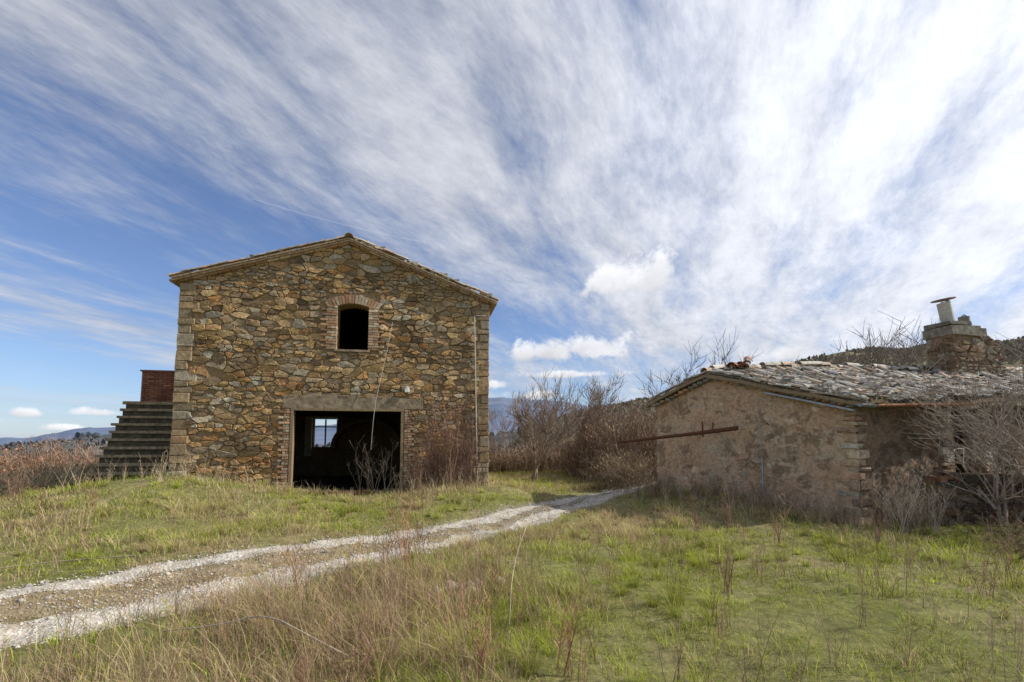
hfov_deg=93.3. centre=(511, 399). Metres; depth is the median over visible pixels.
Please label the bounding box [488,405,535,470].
bare tree
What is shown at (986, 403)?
bare tree
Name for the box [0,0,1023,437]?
sky
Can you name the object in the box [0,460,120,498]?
hedge shrubs
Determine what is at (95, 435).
ridge woodland
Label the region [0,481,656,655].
gravel track
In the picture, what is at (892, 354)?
bare tree
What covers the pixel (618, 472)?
bramble thicket
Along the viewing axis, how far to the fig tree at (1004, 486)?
8.92 m
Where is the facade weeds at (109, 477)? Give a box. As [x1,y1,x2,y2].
[57,450,498,492]
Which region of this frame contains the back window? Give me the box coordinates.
[304,416,339,455]
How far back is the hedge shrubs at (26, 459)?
19.77 m
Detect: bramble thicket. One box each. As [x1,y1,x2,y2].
[488,433,600,472]
[488,438,544,472]
[546,395,657,481]
[570,445,656,490]
[927,507,1023,559]
[957,488,1023,530]
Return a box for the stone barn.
[84,232,498,495]
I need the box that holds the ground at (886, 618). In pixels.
[0,471,1023,681]
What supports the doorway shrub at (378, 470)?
on the ground at (886, 618)
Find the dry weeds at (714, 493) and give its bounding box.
[613,462,1021,535]
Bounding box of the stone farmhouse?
[618,297,1023,525]
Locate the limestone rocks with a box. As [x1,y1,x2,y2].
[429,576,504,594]
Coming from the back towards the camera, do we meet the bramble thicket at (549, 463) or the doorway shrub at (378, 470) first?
the bramble thicket at (549, 463)
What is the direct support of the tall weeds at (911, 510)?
on the ground at (886, 618)
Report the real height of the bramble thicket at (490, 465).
2.502 m
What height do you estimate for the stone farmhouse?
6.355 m
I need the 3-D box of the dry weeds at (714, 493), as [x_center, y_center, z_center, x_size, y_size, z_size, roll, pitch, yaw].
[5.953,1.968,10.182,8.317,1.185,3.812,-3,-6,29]
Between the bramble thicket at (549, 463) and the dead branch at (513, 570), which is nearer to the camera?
the dead branch at (513, 570)
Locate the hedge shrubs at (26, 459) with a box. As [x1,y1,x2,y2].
[0,433,107,484]
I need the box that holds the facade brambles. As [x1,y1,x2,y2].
[401,375,499,490]
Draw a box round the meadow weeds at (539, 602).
[0,481,1023,681]
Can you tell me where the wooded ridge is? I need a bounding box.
[0,429,528,463]
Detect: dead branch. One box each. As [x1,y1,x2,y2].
[0,555,136,568]
[162,615,348,656]
[509,512,532,624]
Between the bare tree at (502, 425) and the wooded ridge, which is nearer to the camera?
the bare tree at (502, 425)
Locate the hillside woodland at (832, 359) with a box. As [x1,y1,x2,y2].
[498,336,1023,468]
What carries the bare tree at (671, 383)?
on the ground at (886, 618)
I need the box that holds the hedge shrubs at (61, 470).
[1,455,98,489]
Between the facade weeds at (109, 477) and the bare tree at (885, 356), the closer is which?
the facade weeds at (109, 477)
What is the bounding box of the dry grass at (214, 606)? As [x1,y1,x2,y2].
[0,465,1023,681]
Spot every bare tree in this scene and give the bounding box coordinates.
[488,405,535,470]
[502,369,591,480]
[563,370,654,440]
[635,329,763,409]
[780,311,939,408]
[830,320,1012,411]
[949,365,1023,410]
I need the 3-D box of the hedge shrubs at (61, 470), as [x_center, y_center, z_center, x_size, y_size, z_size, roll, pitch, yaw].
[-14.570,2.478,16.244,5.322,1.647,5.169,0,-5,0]
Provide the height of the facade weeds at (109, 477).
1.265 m
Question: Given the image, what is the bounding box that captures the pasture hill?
[539,339,1023,444]
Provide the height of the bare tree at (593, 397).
4.498 m
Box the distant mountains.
[0,397,587,445]
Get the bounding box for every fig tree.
[847,341,1023,528]
[877,333,1023,479]
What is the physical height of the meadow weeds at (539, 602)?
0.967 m
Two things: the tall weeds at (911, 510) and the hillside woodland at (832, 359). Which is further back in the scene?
the hillside woodland at (832, 359)
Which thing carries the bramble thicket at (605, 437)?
on the ground at (886, 618)
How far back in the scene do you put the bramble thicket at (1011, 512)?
8.71 m
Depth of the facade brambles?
13.16 m
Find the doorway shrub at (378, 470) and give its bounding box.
[348,436,410,494]
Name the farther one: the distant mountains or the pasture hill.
the distant mountains
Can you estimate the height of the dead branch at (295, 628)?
0.199 m
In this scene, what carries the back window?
in the stone barn
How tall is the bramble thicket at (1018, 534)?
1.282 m
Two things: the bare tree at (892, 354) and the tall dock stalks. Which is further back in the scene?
the bare tree at (892, 354)
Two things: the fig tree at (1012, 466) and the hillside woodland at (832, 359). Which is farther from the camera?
the hillside woodland at (832, 359)
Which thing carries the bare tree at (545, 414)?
on the ground at (886, 618)
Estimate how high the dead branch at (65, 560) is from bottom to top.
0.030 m
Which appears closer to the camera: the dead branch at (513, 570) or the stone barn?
the dead branch at (513, 570)
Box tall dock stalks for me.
[2,452,1023,681]
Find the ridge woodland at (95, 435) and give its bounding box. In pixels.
[0,426,528,469]
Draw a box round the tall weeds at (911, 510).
[872,460,960,533]

